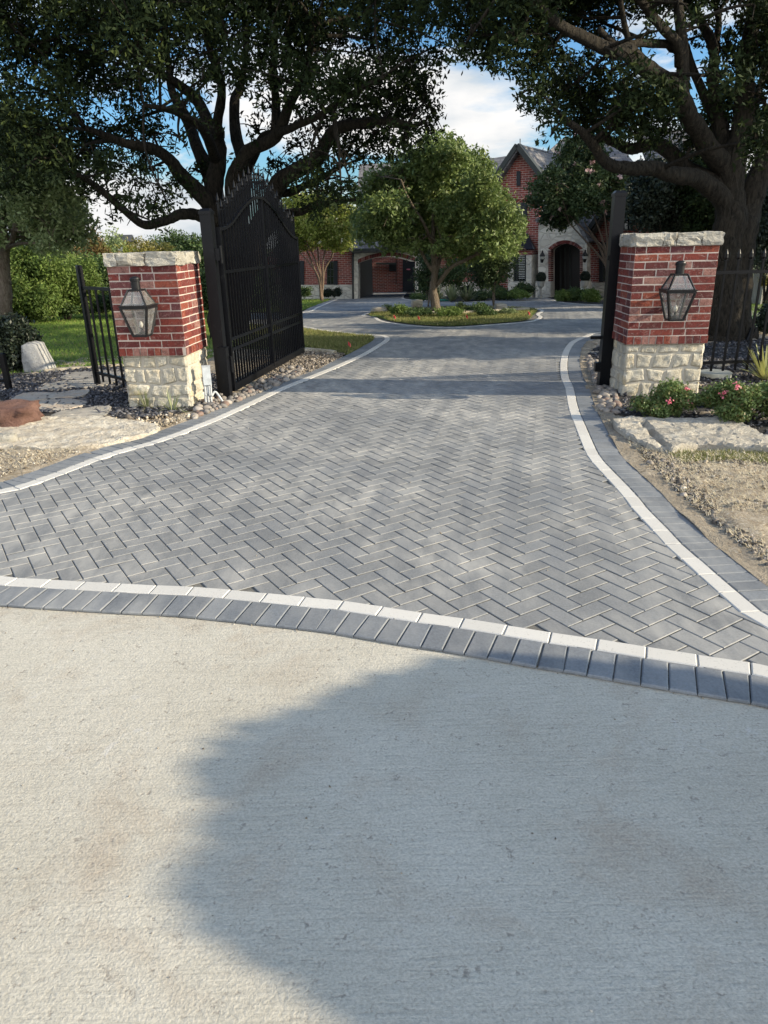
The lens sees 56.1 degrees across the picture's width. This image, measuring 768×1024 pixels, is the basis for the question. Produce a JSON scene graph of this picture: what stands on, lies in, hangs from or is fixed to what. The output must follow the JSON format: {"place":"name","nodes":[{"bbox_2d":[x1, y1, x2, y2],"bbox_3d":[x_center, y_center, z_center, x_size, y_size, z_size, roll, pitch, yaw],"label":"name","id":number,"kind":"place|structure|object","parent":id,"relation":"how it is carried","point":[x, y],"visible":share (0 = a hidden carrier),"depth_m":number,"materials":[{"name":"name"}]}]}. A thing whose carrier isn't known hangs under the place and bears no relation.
{"place":"outdoors","nodes":[
{"label":"outdoors","id":0,"kind":"place"},
{"bbox_2d":[0,310,213,373],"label":"lawn","id":1,"kind":"structure","parent":0,"point":[80,349],"depth_m":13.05,"materials":[{"name":"green plant"}]},
{"bbox_2d":[0,311,45,371],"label":"dark bush","id":2,"kind":"object","parent":1,"relation":"on","point":[16,333],"visible":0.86,"depth_m":10.16,"materials":[{"name":"green plant"}]},
{"bbox_2d":[21,341,56,371],"bbox_3d":[-4.955,-2.206,10.335,0.384,0.477,0.327,-1,21,0],"label":"upright boulder","id":3,"kind":"object","parent":1,"relation":"on","point":[36,356],"visible":0.86,"depth_m":10.21,"materials":[{"name":"white stone"}]},
{"bbox_2d":[10,241,73,322],"bbox_3d":[-9.224,-5.948,18.521,2.697,2.291,2.193,-1,21,0],"label":"hedge tree","id":4,"kind":"object","parent":1,"relation":"on","point":[35,294],"visible":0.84,"depth_m":18.23,"materials":[{"name":"green plant"}]},
{"bbox_2d":[0,101,106,317],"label":"shade tree","id":5,"kind":"object","parent":1,"relation":"on","point":[58,218],"visible":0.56,"depth_m":13.35,"materials":[{"name":"green plant"}]},
{"bbox_2d":[32,302,80,318],"bbox_3d":[-9.238,-5.390,19.256,2.319,0.507,0.702,-1,21,0],"label":"hedge","id":6,"kind":"object","parent":1,"relation":"on","point":[71,309],"visible":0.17,"depth_m":19.14,"materials":[{"name":"green plant"}]},
{"bbox_2d":[46,250,103,319],"bbox_3d":[-8.627,-6.183,19.644,2.057,1.974,1.956,-1,21,0],"label":"hedge tree","id":7,"kind":"object","parent":1,"relation":"on","point":[70,287],"visible":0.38,"depth_m":19.37,"materials":[{"name":"green plant"}]},
{"bbox_2d":[69,248,109,313],"bbox_3d":[-8.986,-7.124,22.351,2.095,2.046,1.805,-1,21,0],"label":"dark tree","id":8,"kind":"object","parent":1,"relation":"on","point":[103,270],"visible":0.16,"depth_m":21.82,"materials":[{"name":"green plant"}]},
{"bbox_2d":[67,225,119,258],"bbox_3d":[-9.608,-7.953,23.542,1.839,2.892,1.894,-1,21,0],"label":"crape myrtle","id":9,"kind":"object","parent":1,"relation":"on","point":[95,249],"visible":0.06,"depth_m":23.36,"materials":[{"name":"green plant"}]},
{"bbox_2d":[78,294,110,314],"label":"clipped hedge","id":10,"kind":"object","parent":1,"relation":"on","point":[107,301],"visible":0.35,"depth_m":20.44,"materials":[{"name":"green plant"}]},
{"bbox_2d":[115,235,176,252],"bbox_3d":[-8.484,-8.428,25.494,2.572,2.542,3.213,-1,21,0],"label":"crape myrtle","id":11,"kind":"object","parent":1,"relation":"on","point":[144,246],"visible":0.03,"depth_m":24.82,"materials":[{"name":"green plant"}]},
{"bbox_2d":[171,247,208,310],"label":"hedge tree","id":12,"kind":"object","parent":1,"relation":"on","point":[204,289],"visible":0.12,"depth_m":20.64,"materials":[{"name":"green plant"}]},
{"bbox_2d":[0,0,469,338],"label":"oak tree","id":13,"kind":"object","parent":1,"relation":"on","point":[114,26],"visible":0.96,"depth_m":10.70,"materials":[{"name":"green plant"}]},
{"bbox_2d":[0,347,342,481],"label":"soil verge","id":14,"kind":"structure","parent":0,"point":[36,466],"depth_m":6.24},
{"bbox_2d":[0,353,12,388],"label":"iron fence","id":15,"kind":"object","parent":14,"relation":"on","point":[6,379],"visible":0.85,"depth_m":8.92,"materials":[{"name":"black metal"}]},
{"bbox_2d":[0,432,17,441],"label":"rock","id":16,"kind":"object","parent":14,"relation":"on","point":[8,437],"visible":0.66,"depth_m":6.49,"materials":[{"name":"stone"}]},
{"bbox_2d":[0,399,44,426],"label":"red boulder","id":17,"kind":"object","parent":14,"relation":"on","point":[16,412],"visible":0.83,"depth_m":7.06,"materials":[{"name":"stone"}]},
{"bbox_2d":[0,414,159,451],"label":"limestone slab","id":18,"kind":"structure","parent":14,"relation":"on","point":[89,431],"depth_m":6.74,"materials":[{"name":"beige stone"}]},
{"bbox_2d":[0,417,182,476],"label":"gravel","id":19,"kind":"structure","parent":14,"relation":"on","point":[38,454],"depth_m":6.08,"materials":[{"name":"beige gravel"}]},
{"bbox_2d":[0,365,217,419],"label":"slate chips","id":20,"kind":"object","parent":14,"relation":"on","point":[99,395],"visible":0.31,"depth_m":8.71,"materials":[{"name":"grey gravel"}]},
{"bbox_2d":[12,389,89,400],"bbox_3d":[-3.909,-1.350,8.475,0.825,0.073,0.550,-6,21,-13],"label":"flagstone","id":21,"kind":"object","parent":20,"relation":"on","point":[32,396],"visible":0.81,"depth_m":8.45,"materials":[{"name":"grey stone"}]},
{"bbox_2d":[39,398,86,410],"bbox_3d":[-3.666,-1.186,8.045,0.742,0.058,0.537,12,24,31],"label":"flagstone","id":22,"kind":"object","parent":20,"relation":"on","point":[61,403],"visible":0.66,"depth_m":8.02,"materials":[{"name":"grey stone"}]},
{"bbox_2d":[41,377,117,390],"bbox_3d":[-3.886,-1.636,9.246,0.920,0.061,0.631,-7,21,-14],"label":"flagstone","id":23,"kind":"object","parent":20,"relation":"on","point":[88,381],"visible":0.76,"depth_m":9.15,"materials":[{"name":"grey stone"}]},
{"bbox_2d":[51,405,110,418],"bbox_3d":[-3.181,-1.043,7.632,0.595,0.061,0.637,-1,21,0],"label":"flagstone","id":24,"kind":"object","parent":20,"relation":"on","point":[87,411],"visible":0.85,"depth_m":7.57,"materials":[{"name":"grey stone"}]},
{"bbox_2d":[44,363,123,371],"bbox_3d":[-4.327,-2.079,10.418,1.086,0.061,0.098,-9,22,-19],"label":"lawn edging","id":25,"kind":"object","parent":20,"relation":"on","point":[72,368],"visible":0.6,"depth_m":10.33,"materials":[{"name":"stone"}]},
{"bbox_2d":[60,370,123,379],"bbox_3d":[-3.950,-1.864,9.853,0.826,0.061,0.634,-1,21,0],"label":"flagstone","id":26,"kind":"object","parent":20,"relation":"on","point":[78,375],"visible":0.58,"depth_m":9.79,"materials":[{"name":"grey stone"}]},
{"bbox_2d":[75,265,125,386],"bbox_3d":[-3.197,-2.109,8.466,0.064,1.487,1.311,-20,28,-41],"label":"iron fence","id":27,"kind":"object","parent":20,"relation":"on","point":[96,372],"visible":0.67,"depth_m":8.70,"materials":[{"name":"black metal"}]},
{"bbox_2d":[134,385,163,410],"bbox_3d":[-2.578,-1.253,7.771,0.452,0.270,0.445,-10,22,-21],"label":"lily","id":28,"kind":"object","parent":20,"relation":"on","point":[146,401],"visible":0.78,"depth_m":7.75,"materials":[{"name":"green plant"}]},
{"bbox_2d":[157,390,190,411],"bbox_3d":[-2.225,-1.185,7.590,0.448,0.255,0.411,-1,21,0],"label":"lily","id":29,"kind":"object","parent":20,"relation":"on","point":[170,404],"visible":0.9,"depth_m":7.64,"materials":[{"name":"green plant"}]},
{"bbox_2d":[102,251,207,409],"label":"gate pillar","id":30,"kind":"structure","parent":14,"relation":"on","point":[170,354],"depth_m":7.58,"materials":[{"name":"red brick"}]},
{"bbox_2d":[117,276,158,336],"bbox_3d":[-2.446,-2.066,7.241,0.300,0.578,0.394,0,21,5],"label":"wall lantern","id":31,"kind":"object","parent":30,"relation":"attached to","point":[149,311],"depth_m":7.21,"materials":[{"name":"metal"}]},
{"bbox_2d":[104,404,211,426],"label":"pebbles","id":32,"kind":"object","parent":14,"relation":"on","point":[164,422],"visible":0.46,"depth_m":7.32,"materials":[{"name":"beige gravel"}]},
{"bbox_2d":[201,365,222,401],"bbox_3d":[-1.855,-1.364,7.864,0.237,0.471,0.070,-8,22,-18],"label":"conduit box","id":33,"kind":"object","parent":14,"relation":"on","point":[207,381],"visible":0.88,"depth_m":7.82,"materials":[{"name":"white plastic"}]},
{"bbox_2d":[255,348,351,393],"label":"gravel","id":34,"kind":"structure","parent":14,"relation":"on","point":[307,364],"depth_m":10.56,"materials":[{"name":"beige gravel"}]},
{"bbox_2d":[305,348,336,353],"bbox_3d":[-1.035,-2.576,11.530,0.673,0.058,0.164,12,24,31],"label":"lawn edging","id":35,"kind":"object","parent":14,"relation":"on","point":[322,350],"visible":0.78,"depth_m":11.49,"materials":[{"name":"stone"}]},
{"bbox_2d":[206,299,325,311],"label":"lawn","id":36,"kind":"structure","parent":0,"point":[303,307],"depth_m":26.09,"materials":[{"name":"green plant"}]},
{"bbox_2d":[301,285,313,298],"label":"shrub","id":37,"kind":"object","parent":36,"relation":"on","point":[306,291],"visible":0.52,"depth_m":28.65,"materials":[{"name":"green plant"}]},
{"bbox_2d":[280,181,361,300],"bbox_3d":[-2.391,-10.390,27.500,3.680,4.650,3.132,-1,21,0],"label":"crape myrtle","id":38,"kind":"object","parent":36,"relation":"on","point":[329,231],"visible":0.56,"depth_m":26.69,"materials":[{"name":"green plant"}]},
{"bbox_2d":[273,298,330,309],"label":"grass","id":39,"kind":"structure","parent":0,"point":[309,302],"depth_m":27.29,"materials":[{"name":"green plant"}]},
{"bbox_2d":[0,606,767,1023],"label":"concrete apron","id":40,"kind":"object","parent":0,"point":[548,856],"visible":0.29,"depth_m":2.17,"materials":[{"name":"beige concrete"}]},
{"bbox_2d":[0,292,767,690],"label":"driveway pavers","id":41,"kind":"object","parent":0,"point":[490,356],"visible":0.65,"depth_m":4.85,"materials":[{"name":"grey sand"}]},
{"bbox_2d":[0,294,767,677],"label":"white paver border","id":42,"kind":"object","parent":41,"relation":"on","point":[700,568],"visible":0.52,"depth_m":3.66,"materials":[{"name":"white concrete"}]},
{"bbox_2d":[407,248,442,306],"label":"sapling","id":43,"kind":"object","parent":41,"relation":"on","point":[422,277],"visible":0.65,"depth_m":22.36,"materials":[{"name":"green plant"}]},
{"bbox_2d":[441,284,460,301],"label":"yucca","id":44,"kind":"object","parent":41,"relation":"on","point":[451,294],"visible":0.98,"depth_m":25.35,"materials":[{"name":"green plant"}]},
{"bbox_2d":[507,288,532,298],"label":"shrub","id":45,"kind":"object","parent":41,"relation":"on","point":[515,293],"visible":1,"depth_m":24.95,"materials":[{"name":"green plant"}]},
{"bbox_2d":[511,280,537,293],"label":"shrub","id":46,"kind":"object","parent":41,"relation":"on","point":[528,288],"visible":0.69,"depth_m":25.95,"materials":[{"name":"green plant"}]},
{"bbox_2d":[536,272,546,297],"bbox_3d":[5.784,-8.384,26.596,0.427,0.958,0.399,-1,21,0],"label":"topiary urn","id":47,"kind":"object","parent":41,"relation":"on","point":[541,277],"visible":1,"depth_m":26.46,"materials":[{"name":"stone"}]},
{"bbox_2d":[0,299,767,707],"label":"dark paver border","id":48,"kind":"object","parent":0,"point":[730,571],"visible":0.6,"depth_m":3.47,"materials":[{"name":"grey concrete"}]},
{"bbox_2d":[0,0,767,249],"label":"sky","id":49,"kind":"structure","parent":0,"point":[481,108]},
{"bbox_2d":[404,291,501,300],"bbox_3d":[3.990,-10.577,34.773,6.402,0.768,19.642,-1,21,0],"label":"house bed","id":50,"kind":"object","parent":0,"point":[406,295],"visible":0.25,"depth_m":28.12,"materials":[{"name":"green plant"}]},
{"bbox_2d":[439,259,470,293],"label":"sapling","id":51,"kind":"object","parent":50,"relation":"on","point":[461,271],"visible":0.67,"depth_m":27.33,"materials":[{"name":"green plant"}]},
{"bbox_2d":[456,283,481,300],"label":"yucca","id":52,"kind":"object","parent":50,"relation":"on","point":[465,296],"visible":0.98,"depth_m":25.32,"materials":[{"name":"green plant"}]},
{"bbox_2d":[471,290,495,299],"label":"shrub","id":53,"kind":"object","parent":50,"relation":"on","point":[483,294],"visible":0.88,"depth_m":25.68,"materials":[{"name":"green plant"}]},
{"bbox_2d":[487,287,515,299],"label":"shrub","id":54,"kind":"object","parent":50,"relation":"on","point":[502,293],"visible":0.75,"depth_m":25.55,"materials":[{"name":"green plant"}]},
{"bbox_2d":[368,305,537,325],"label":"island lawn","id":55,"kind":"structure","parent":0,"point":[382,317],"depth_m":16.54,"materials":[{"name":"green plant"}]},
{"bbox_2d":[388,302,412,315],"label":"shrub","id":56,"kind":"object","parent":55,"relation":"on","point":[399,309],"visible":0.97,"depth_m":17.90,"materials":[{"name":"green plant"}]},
{"bbox_2d":[404,307,435,317],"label":"shrub","id":57,"kind":"object","parent":55,"relation":"on","point":[415,311],"visible":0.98,"depth_m":17.52,"materials":[{"name":"green plant"}]},
{"bbox_2d":[434,306,465,316],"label":"shrub","id":58,"kind":"object","parent":55,"relation":"on","point":[448,312],"visible":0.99,"depth_m":17.29,"materials":[{"name":"green plant"}]},
{"bbox_2d":[418,306,518,309],"bbox_3d":[2.051,-5.558,19.781,2.779,0.096,3.235,-20,27,-40],"label":"island bed","id":59,"kind":"object","parent":55,"relation":"on","point":[458,306],"visible":0.12,"depth_m":20.30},
{"bbox_2d":[343,124,529,310],"bbox_3d":[1.334,-7.340,18.239,4.769,4.471,3.816,-1,21,0],"label":"island tree","id":60,"kind":"object","parent":59,"relation":"on","point":[440,197],"visible":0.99,"depth_m":17.43,"materials":[{"name":"green plant"}]},
{"bbox_2d":[473,306,499,315],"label":"shrub","id":61,"kind":"object","parent":55,"relation":"on","point":[486,311],"visible":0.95,"depth_m":17.30,"materials":[{"name":"green plant"}]},
{"bbox_2d":[465,255,519,305],"bbox_3d":[3.055,-6.881,20.412,1.579,2.177,1.597,3,21,12],"label":"sapling","id":62,"kind":"object","parent":55,"relation":"on","point":[489,275],"visible":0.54,"depth_m":20.33,"materials":[{"name":"green plant"}]},
{"bbox_2d":[251,249,755,356],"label":"ground","id":63,"kind":"structure","parent":0,"point":[502,299],"depth_m":24.88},
{"bbox_2d":[78,224,126,252],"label":"tree","id":64,"kind":"object","parent":63,"relation":"on","point":[112,240],"visible":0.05,"depth_m":41.20,"materials":[{"name":"green plant"}]},
{"bbox_2d":[156,226,205,276],"bbox_3d":[-8.459,-10.686,31.066,2.524,3.256,2.485,-1,21,0],"label":"tree","id":65,"kind":"object","parent":63,"relation":"on","point":[182,243],"visible":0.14,"depth_m":30.49,"materials":[{"name":"green plant"}]},
{"bbox_2d":[198,208,233,396],"bbox_3d":[-1.829,-2.221,7.938,0.204,2.069,0.222,0,21,5],"label":"gate post","id":66,"kind":"object","parent":63,"relation":"on","point":[213,256],"visible":0.93,"depth_m":7.91,"materials":[{"name":"black metal"}]},
{"bbox_2d":[215,166,304,390],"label":"entrance gate","id":67,"kind":"structure","parent":66,"relation":"attached to","point":[288,319],"depth_m":9.24,"materials":[{"name":"black metal"}]},
{"bbox_2d":[268,130,691,299],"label":"brick house","id":68,"kind":"structure","parent":63,"relation":"on","point":[566,259],"depth_m":27.53,"materials":[{"name":"brick"}]},
{"bbox_2d":[327,261,333,284],"bbox_3d":[-2.250,-10.052,30.342,0.363,0.959,0.090,3,21,11],"label":"window","id":69,"kind":"structure","parent":68,"relation":"in","point":[330,268],"depth_m":30.33,"materials":[{"name":"black glass"}]},
{"bbox_2d":[403,259,413,291],"bbox_3d":[1.305,-12.577,38.507,0.632,1.781,0.150,-1,21,0],"label":"courtyard door","id":70,"kind":"structure","parent":68,"relation":"in","point":[407,274],"depth_m":38.43,"materials":[{"name":"black wood"}]},
{"bbox_2d":[514,255,525,280],"bbox_3d":[5.168,-9.270,27.442,0.552,0.958,0.092,10,24,28],"label":"window","id":71,"kind":"structure","parent":68,"relation":"in","point":[516,276],"depth_m":27.43,"materials":[{"name":"black glass"}]},
{"bbox_2d":[555,244,579,291],"bbox_3d":[6.966,-9.205,27.637,1.314,2.203,0.100,11,24,29],"label":"entry door","id":72,"kind":"structure","parent":68,"relation":"in","point":[575,252],"depth_m":27.50,"materials":[{"name":"brown wood"}]},
{"bbox_2d":[399,0,767,341],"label":"oak tree","id":73,"kind":"object","parent":63,"relation":"on","point":[729,192],"visible":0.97,"depth_m":9.72,"materials":[{"name":"green plant"}]},
{"bbox_2d":[548,296,603,303],"bbox_3d":[9.142,-8.065,26.898,6.723,0.529,13.870,-1,21,0],"label":"house bed","id":74,"kind":"object","parent":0,"point":[586,302],"visible":0.16,"depth_m":22.84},
{"bbox_2d":[554,289,570,301],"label":"shrub","id":75,"kind":"object","parent":74,"relation":"on","point":[561,295],"visible":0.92,"depth_m":23.48,"materials":[{"name":"green plant"}]},
{"bbox_2d":[515,131,630,269],"bbox_3d":[6.012,-9.338,22.919,3.685,5.166,2.850,-1,21,0],"label":"crape myrtle","id":76,"kind":"object","parent":74,"relation":"on","point":[578,185],"visible":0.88,"depth_m":22.01,"materials":[{"name":"green plant"}]},
{"bbox_2d":[564,286,586,301],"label":"shrub","id":77,"kind":"object","parent":74,"relation":"on","point":[576,293],"visible":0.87,"depth_m":23.33,"materials":[{"name":"green plant"}]},
{"bbox_2d":[580,271,590,289],"bbox_3d":[7.178,-8.149,25.795,0.427,0.958,0.399,-1,21,0],"label":"topiary urn","id":78,"kind":"object","parent":74,"relation":"on","point":[585,276],"visible":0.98,"depth_m":25.65,"materials":[{"name":"stone"}]},
{"bbox_2d":[581,287,602,301],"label":"shrub","id":79,"kind":"object","parent":74,"relation":"on","point":[592,295],"visible":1,"depth_m":22.50,"materials":[{"name":"green plant"}]},
{"bbox_2d":[590,175,631,233],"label":"evergreen tree","id":80,"kind":"object","parent":74,"relation":"on","point":[607,216],"visible":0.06,"depth_m":24.78,"materials":[{"name":"green plant"}]},
{"bbox_2d":[619,139,702,232],"bbox_3d":[7.890,-8.268,20.719,2.820,4.487,2.799,-1,21,0],"label":"evergreen tree","id":81,"kind":"object","parent":74,"relation":"on","point":[652,207],"visible":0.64,"depth_m":19.89,"materials":[{"name":"green plant"}]},
{"bbox_2d":[579,331,767,561],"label":"soil verge","id":82,"kind":"structure","parent":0,"point":[745,520],"depth_m":5.07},
{"bbox_2d":[590,190,627,385],"bbox_3d":[2.479,-2.415,8.062,0.251,2.154,0.141,-1,21,0],"label":"gate post","id":83,"kind":"object","parent":82,"relation":"on","point":[602,366],"visible":0.94,"depth_m":8.00,"materials":[{"name":"black metal"}]},
{"bbox_2d":[610,231,724,395],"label":"gate pillar","id":84,"kind":"structure","parent":82,"relation":"on","point":[652,347],"depth_m":7.57,"materials":[{"name":"red brick"}]},
{"bbox_2d":[658,261,697,320],"bbox_3d":[2.957,-2.241,7.299,0.300,0.578,0.394,0,21,4],"label":"wall lantern","id":85,"kind":"object","parent":84,"relation":"attached to","point":[680,267],"depth_m":7.24,"materials":[{"name":"metal"}]},
{"bbox_2d":[580,340,767,586],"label":"bedding sand strip","id":86,"kind":"object","parent":82,"relation":"on","point":[719,538],"visible":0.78,"depth_m":4.70,"materials":[{"name":"beige sand"}]},
{"bbox_2d":[587,338,767,433],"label":"slate chips","id":87,"kind":"object","parent":82,"relation":"on","point":[720,352],"visible":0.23,"depth_m":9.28,"materials":[{"name":"grey gravel"}]},
{"bbox_2d":[627,377,701,417],"bbox_3d":[2.713,-1.083,6.843,0.760,0.422,0.558,-15,25,-32],"label":"rose bush","id":88,"kind":"object","parent":87,"relation":"on","point":[671,397],"visible":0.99,"depth_m":6.77,"materials":[{"name":"green plant"}]},
{"bbox_2d":[700,369,731,378],"bbox_3d":[4.040,-1.672,8.803,0.378,0.092,0.379,-1,21,0],"label":"concrete lid","id":89,"kind":"object","parent":87,"relation":"on","point":[715,373],"visible":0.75,"depth_m":8.69,"materials":[{"name":"grey concrete"}]},
{"bbox_2d":[696,375,767,422],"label":"rose bush","id":90,"kind":"object","parent":87,"relation":"on","point":[730,400],"visible":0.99,"depth_m":6.50,"materials":[{"name":"green plant"}]},
{"bbox_2d":[700,249,767,370],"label":"iron fence","id":91,"kind":"object","parent":87,"relation":"on","point":[736,272],"visible":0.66,"depth_m":8.31,"materials":[{"name":"black metal"}]},
{"bbox_2d":[740,344,767,379],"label":"yucca","id":92,"kind":"object","parent":87,"relation":"on","point":[762,368],"visible":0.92,"depth_m":8.43,"materials":[{"name":"green plant"}]},
{"bbox_2d":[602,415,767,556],"bbox_3d":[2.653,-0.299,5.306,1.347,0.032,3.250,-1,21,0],"label":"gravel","id":93,"kind":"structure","parent":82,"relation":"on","point":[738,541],"depth_m":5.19,"materials":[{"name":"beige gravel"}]},
{"bbox_2d":[607,419,767,557],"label":"straw","id":94,"kind":"object","parent":82,"relation":"on","point":[728,483],"visible":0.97,"depth_m":5.07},
{"bbox_2d":[613,416,767,454],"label":"limestone slab","id":95,"kind":"structure","parent":82,"relation":"on","point":[669,434],"depth_m":6.14,"materials":[{"name":"beige stone"}]},
{"bbox_2d":[641,445,767,565],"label":"gravel verge","id":96,"kind":"structure","parent":82,"relation":"on","point":[679,482],"depth_m":4.80,"materials":[{"name":"beige gravel"}]},
{"bbox_2d":[755,301,767,333],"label":"dark bush","id":97,"kind":"object","parent":82,"relation":"on","point":[759,320],"visible":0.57,"depth_m":12.29,"materials":[{"name":"green plant"}]},
{"bbox_2d":[668,447,767,462],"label":"verge grass","id":98,"kind":"structure","parent":0,"point":[723,457],"depth_m":5.66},
{"bbox_2d":[699,8,766,173],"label":"estate tree","id":99,"kind":"object","parent":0,"point":[725,34],"visible":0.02,"depth_m":27.40,"materials":[{"name":"green plant"}]},
{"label":"right lawn","id":100,"kind":"structure","parent":0,"visible":0},
{"bbox_2d":[672,155,751,232],"bbox_3d":[8.720,-7.896,19.549,2.092,4.498,2.054,-1,21,0],"label":"evergreen tree","id":101,"kind":"object","parent":100,"relation":"on","point":[699,209],"visible":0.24,"depth_m":19.19,"materials":[{"name":"green plant"}]},
{"bbox_2d":[747,173,767,303],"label":"evergreen tree","id":102,"kind":"object","parent":100,"relation":"on","point":[762,241],"visible":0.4,"depth_m":17.57,"materials":[{"name":"green plant"}]},
{"bbox_2d":[752,265,766,304],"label":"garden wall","id":103,"kind":"structure","parent":100,"relation":"on","point":[755,285],"depth_m":19.73,"materials":[{"name":"stone"}]},
{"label":"lawn by gate","id":104,"kind":"structure","parent":0,"visible":0},
{"bbox_2d":[232,323,374,353],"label":"grass by gate","id":105,"kind":"structure","parent":104,"relation":"on","point":[325,339],"depth_m":12.67,"materials":[{"name":"green plant"}]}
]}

